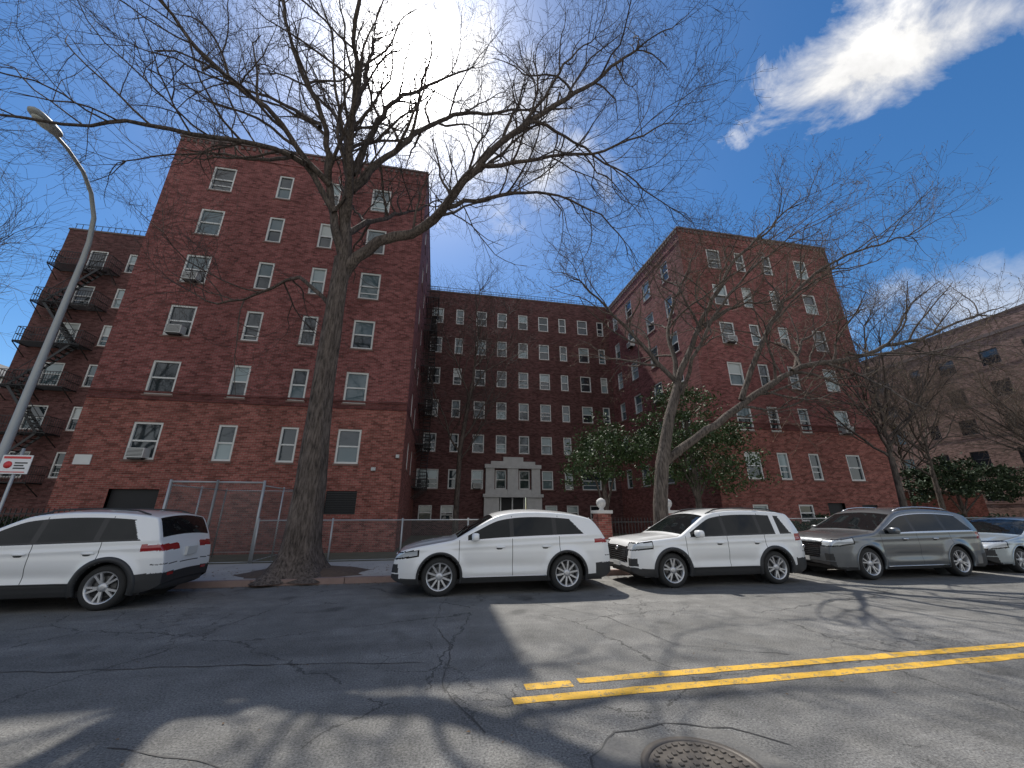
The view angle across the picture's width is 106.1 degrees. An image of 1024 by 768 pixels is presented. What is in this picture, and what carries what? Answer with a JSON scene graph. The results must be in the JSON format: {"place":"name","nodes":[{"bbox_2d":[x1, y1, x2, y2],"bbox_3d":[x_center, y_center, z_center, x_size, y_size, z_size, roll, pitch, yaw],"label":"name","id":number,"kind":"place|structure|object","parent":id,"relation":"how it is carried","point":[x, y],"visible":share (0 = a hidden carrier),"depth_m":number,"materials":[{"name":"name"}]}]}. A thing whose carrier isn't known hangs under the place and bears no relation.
{"place":"outdoors","nodes":[
{"label":"outdoors","id":0,"kind":"place"},
{"bbox_2d":[193,560,614,580],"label":"sidewalk","id":1,"kind":"structure","parent":0,"point":[377,567],"depth_m":10.58,"materials":[{"name":"concrete"}]},
{"bbox_2d":[0,448,33,512],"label":"parking sign","id":2,"kind":"object","parent":1,"relation":"on","point":[13,465],"visible":1,"depth_m":8.76,"materials":[{"name":"white metal"}]},
{"bbox_2d":[0,106,96,462],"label":"street lamp","id":3,"kind":"object","parent":1,"relation":"on","point":[55,131],"visible":0.89,"depth_m":9.68,"materials":[{"name":"metal"}]},
{"bbox_2d":[0,33,103,348],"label":"bare tree","id":4,"kind":"object","parent":1,"relation":"on","point":[7,221],"visible":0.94,"depth_m":12.67,"materials":[{"name":"grey plant"}]},
{"bbox_2d":[233,565,369,578],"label":"tree pit soil","id":5,"kind":"object","parent":1,"relation":"on","point":[337,571],"visible":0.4,"depth_m":9.45,"materials":[{"name":"brown soil"}]},
{"bbox_2d":[0,0,772,585],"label":"bare street tree","id":6,"kind":"object","parent":5,"relation":"in","point":[300,556],"visible":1,"depth_m":12.87,"materials":[{"name":"brown plant"}]},
{"bbox_2d":[591,498,612,539],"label":"brick gate pillar","id":7,"kind":"structure","parent":1,"relation":"on","point":[602,520],"depth_m":13.91,"materials":[{"name":"brick"}]},
{"bbox_2d":[668,499,678,514],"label":"brick gate pillar","id":8,"kind":"structure","parent":1,"relation":"on","point":[669,507],"depth_m":14.55,"materials":[{"name":"stone"}]},
{"bbox_2d":[611,518,652,535],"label":"iron gate","id":9,"kind":"structure","parent":8,"relation":"attached to","point":[631,521],"depth_m":14.20,"materials":[{"name":"black metal"}]},
{"bbox_2d":[507,131,1023,524],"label":"bare street tree","id":10,"kind":"object","parent":1,"relation":"on","point":[666,456],"visible":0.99,"depth_m":14.26,"materials":[{"name":"grey plant"}]},
{"bbox_2d":[208,533,628,563],"bbox_3d":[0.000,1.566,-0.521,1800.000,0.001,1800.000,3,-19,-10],"label":"ground","id":11,"kind":"structure","parent":0,"point":[353,554],"depth_m":15.04,"materials":[{"name":"grey concrete"}]},
{"bbox_2d":[0,364,8,382],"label":"white house","id":12,"kind":"structure","parent":11,"relation":"on","point":[3,366],"depth_m":30.36,"materials":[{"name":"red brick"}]},
{"bbox_2d":[0,515,28,527],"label":"hedge","id":13,"kind":"object","parent":11,"relation":"on","point":[9,520],"visible":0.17,"depth_m":13.38,"materials":[{"name":"green plant"}]},
{"bbox_2d":[0,508,132,526],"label":"iron fence","id":14,"kind":"object","parent":11,"relation":"on","point":[14,513],"visible":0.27,"depth_m":11.01,"materials":[{"name":"black metal"}]},
{"bbox_2d":[0,223,146,527],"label":"wing","id":15,"kind":"structure","parent":11,"relation":"on","point":[45,432],"depth_m":24.84,"materials":[{"name":"red brick"}]},
{"bbox_2d":[162,479,265,563],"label":"chain link gate","id":16,"kind":"structure","parent":11,"relation":"on","point":[213,501],"depth_m":11.94,"materials":[{"name":"grey metal"}]},
{"bbox_2d":[165,483,292,560],"bbox_3d":[-9.606,4.851,13.412,2.706,2.460,3.456,3,-19,-10],"label":"chain link enclosure","id":17,"kind":"object","parent":11,"relation":"on","point":[270,506],"visible":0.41,"depth_m":14.46,"materials":[{"name":"grey metal"}]},
{"bbox_2d":[44,134,439,554],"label":"tower","id":18,"kind":"structure","parent":11,"relation":"on","point":[163,405],"depth_m":18.40,"materials":[{"name":"red brick"}]},
{"bbox_2d":[250,517,588,563],"bbox_3d":[-2.574,5.209,12.824,10.956,1.410,0.056,3,-19,-10],"label":"chain link fence","id":19,"kind":"object","parent":11,"relation":"on","point":[362,520],"visible":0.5,"depth_m":12.43,"materials":[{"name":"grey metal"}]},
{"bbox_2d":[413,251,552,533],"bbox_3d":[-2.619,-0.886,24.998,12.111,20.662,8.470,11,-21,-29],"label":"bare courtyard tree","id":20,"kind":"object","parent":11,"relation":"on","point":[459,448],"visible":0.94,"depth_m":25.36,"materials":[{"name":"brown plant"}]},
{"bbox_2d":[411,287,624,535],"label":"courtyard wing","id":21,"kind":"structure","parent":11,"relation":"on","point":[513,468],"depth_m":32.94,"materials":[{"name":"red brick"}]},
{"bbox_2d":[173,563,988,588],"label":"kerb","id":22,"kind":"structure","parent":11,"relation":"on","point":[246,582],"depth_m":8.91,"materials":[{"name":"concrete"}]},
{"bbox_2d":[553,410,658,509],"bbox_3d":[4.876,4.490,18.854,5.481,6.589,4.801,-6,-19,17],"label":"evergreen magnolia tree","id":23,"kind":"object","parent":11,"relation":"on","point":[581,455],"visible":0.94,"depth_m":18.68,"materials":[{"name":"green plant"}]},
{"bbox_2d":[608,380,788,507],"bbox_3d":[8.952,3.674,18.659,8.390,8.012,5.945,3,-19,-10],"label":"evergreen magnolia tree","id":24,"kind":"object","parent":11,"relation":"on","point":[692,478],"visible":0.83,"depth_m":18.75,"materials":[{"name":"green plant"}]},
{"bbox_2d":[605,226,899,533],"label":"tower","id":25,"kind":"structure","parent":11,"relation":"on","point":[856,473],"depth_m":24.62,"materials":[{"name":"red brick"}]},
{"bbox_2d":[753,259,1021,506],"bbox_3d":[19.523,0.332,20.716,12.930,15.649,10.998,3,-19,-10],"label":"bare tree","id":26,"kind":"object","parent":11,"relation":"on","point":[902,500],"visible":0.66,"depth_m":20.20,"materials":[{"name":"brown plant"}]},
{"bbox_2d":[789,516,996,529],"bbox_3d":[17.467,6.411,16.438,23.156,1.410,0.056,3,-19,-10],"label":"chain link fence","id":27,"kind":"object","parent":11,"relation":"on","point":[826,518],"visible":0.07,"depth_m":15.69,"materials":[{"name":"grey metal"}]},
{"bbox_2d":[792,512,1018,530],"bbox_3d":[19.943,7.407,19.666,15.144,1.733,2.804,3,-19,-10],"label":"hedge","id":28,"kind":"object","parent":11,"relation":"on","point":[803,525],"visible":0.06,"depth_m":18.93,"materials":[{"name":"green plant"}]},
{"bbox_2d":[860,304,1023,516],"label":"tan brick apartment building","id":29,"kind":"structure","parent":11,"relation":"on","point":[1002,507],"depth_m":34.91,"materials":[{"name":"brick"}]},
{"bbox_2d":[0,564,1023,767],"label":"road","id":30,"kind":"structure","parent":0,"point":[332,709],"depth_m":4.04,"materials":[{"name":"grey asphalt"}]},
{"bbox_2d":[0,508,210,610],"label":"parked suv","id":31,"kind":"object","parent":30,"relation":"on","point":[94,559],"visible":1,"depth_m":6.80,"materials":[{"name":"white paint"}]},
{"bbox_2d":[107,747,221,767],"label":"tar crack seal","id":32,"kind":"object","parent":30,"relation":"on","point":[167,756],"visible":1,"depth_m":2.65,"materials":[{"name":"black asphalt"}]},
{"bbox_2d":[5,662,421,672],"bbox_3d":[-5.480,3.024,4.035,9.069,0.001,0.114,1,-18,-4],"label":"tar crack seal","id":33,"kind":"object","parent":30,"relation":"on","point":[190,666],"visible":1,"depth_m":4.19,"materials":[{"name":"black asphalt"}]},
{"bbox_2d":[433,600,485,732],"bbox_3d":[-0.894,3.417,5.216,0.329,0.001,5.007,4,-19,-12],"label":"tar crack seal","id":34,"kind":"object","parent":30,"relation":"on","point":[475,721],"visible":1,"depth_m":3.65,"materials":[{"name":"black asphalt"}]},
{"bbox_2d":[391,509,609,596],"bbox_3d":[-0.268,3.816,8.959,4.732,1.715,2.318,3,-19,-10],"label":"parked suv","id":35,"kind":"object","parent":30,"relation":"on","point":[565,551],"visible":1,"depth_m":8.17,"materials":[{"name":"white paint"}]},
{"bbox_2d":[514,598,788,654],"bbox_3d":[1.417,3.644,5.899,4.659,0.001,0.575,-17,-25,42],"label":"tar crack seal","id":36,"kind":"object","parent":30,"relation":"on","point":[652,634],"visible":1,"depth_m":5.30,"materials":[{"name":"black asphalt"}]},
{"bbox_2d":[589,722,790,767],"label":"tar crack seal","id":37,"kind":"object","parent":30,"relation":"on","point":[605,741],"visible":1,"depth_m":2.95,"materials":[{"name":"black asphalt"}]},
{"bbox_2d":[592,729,796,767],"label":"asphalt patch","id":38,"kind":"object","parent":30,"relation":"on","point":[619,752],"visible":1,"depth_m":2.71,"materials":[{"name":"grey asphalt"}]},
{"bbox_2d":[640,736,763,767],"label":"manhole cover","id":39,"kind":"object","parent":38,"relation":"on","point":[680,752],"visible":1,"depth_m":2.64,"materials":[{"name":"metal"}]},
{"bbox_2d":[606,507,806,587],"bbox_3d":[4.799,4.085,9.841,4.632,1.760,2.314,3,-19,-10],"label":"parked suv","id":40,"kind":"object","parent":30,"relation":"on","point":[675,549],"visible":0.98,"depth_m":9.08,"materials":[{"name":"white paint"}]},
{"bbox_2d":[512,642,1023,703],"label":"yellow centre line","id":41,"kind":"object","parent":30,"relation":"on","point":[630,690],"visible":1,"depth_m":4.03,"materials":[{"name":"paint"}]},
{"bbox_2d":[675,591,979,599],"bbox_3d":[6.435,4.206,7.590,6.307,0.001,0.520,-2,-19,7],"label":"tar crack seal","id":42,"kind":"object","parent":30,"relation":"on","point":[827,599],"visible":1,"depth_m":7.48,"materials":[{"name":"black asphalt"}]},
{"bbox_2d":[798,507,987,579],"bbox_3d":[10.332,4.432,10.936,5.032,1.793,2.420,3,-19,-10],"label":"parked suv","id":43,"kind":"object","parent":30,"relation":"on","point":[871,543],"visible":0.9,"depth_m":10.13,"materials":[{"name":"grey paint"}]},
{"bbox_2d":[969,517,1023,572],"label":"parked sedan","id":44,"kind":"object","parent":30,"relation":"on","point":[1002,539],"visible":0.54,"depth_m":10.91,"materials":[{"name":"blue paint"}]},
{"bbox_2d":[0,0,1023,500],"label":"sky","id":45,"kind":"structure","parent":0,"point":[912,75],"materials":[{"name":"blue"}]},
{"bbox_2d":[10,564,1021,764],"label":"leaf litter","id":46,"kind":"object","parent":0,"point":[442,636],"visible":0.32,"depth_m":8.01,"materials":[{"name":"brown plant"}]},
{"label":"side street road","id":47,"kind":"structure","parent":0,"visible":0},
{"bbox_2d":[856,313,975,510],"bbox_3d":[27.928,2.488,28.421,11.238,16.420,9.318,10,-21,-28],"label":"bare tree","id":48,"kind":"object","parent":47,"relation":"on","point":[932,474],"visible":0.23,"depth_m":26.89,"materials":[{"name":"brown plant"}]},
{"bbox_2d":[860,345,1012,506],"bbox_3d":[32.660,4.054,32.894,10.152,16.272,12.968,-7,-20,20],"label":"bare tree","id":49,"kind":"object","parent":47,"relation":"on","point":[910,491],"visible":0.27,"depth_m":31.14,"materials":[{"name":"brown plant"}]},
{"bbox_2d":[904,491,989,516],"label":"brick wall","id":50,"kind":"structure","parent":47,"relation":"on","point":[979,508],"depth_m":33.22,"materials":[{"name":"brick"}]},
{"bbox_2d":[890,319,1023,478],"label":"bare tree","id":51,"kind":"object","parent":47,"relation":"on","point":[1014,419],"visible":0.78,"depth_m":24.66,"materials":[{"name":"brown plant"}]},
{"bbox_2d":[899,452,1023,520],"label":"evergreen tree","id":52,"kind":"object","parent":47,"relation":"on","point":[968,485],"visible":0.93,"depth_m":28.42,"materials":[{"name":"green plant"}]},
{"bbox_2d":[925,337,1023,471],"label":"bare tree","id":53,"kind":"object","parent":47,"relation":"on","point":[1016,402],"visible":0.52,"depth_m":28.14,"materials":[{"name":"grey plant"}]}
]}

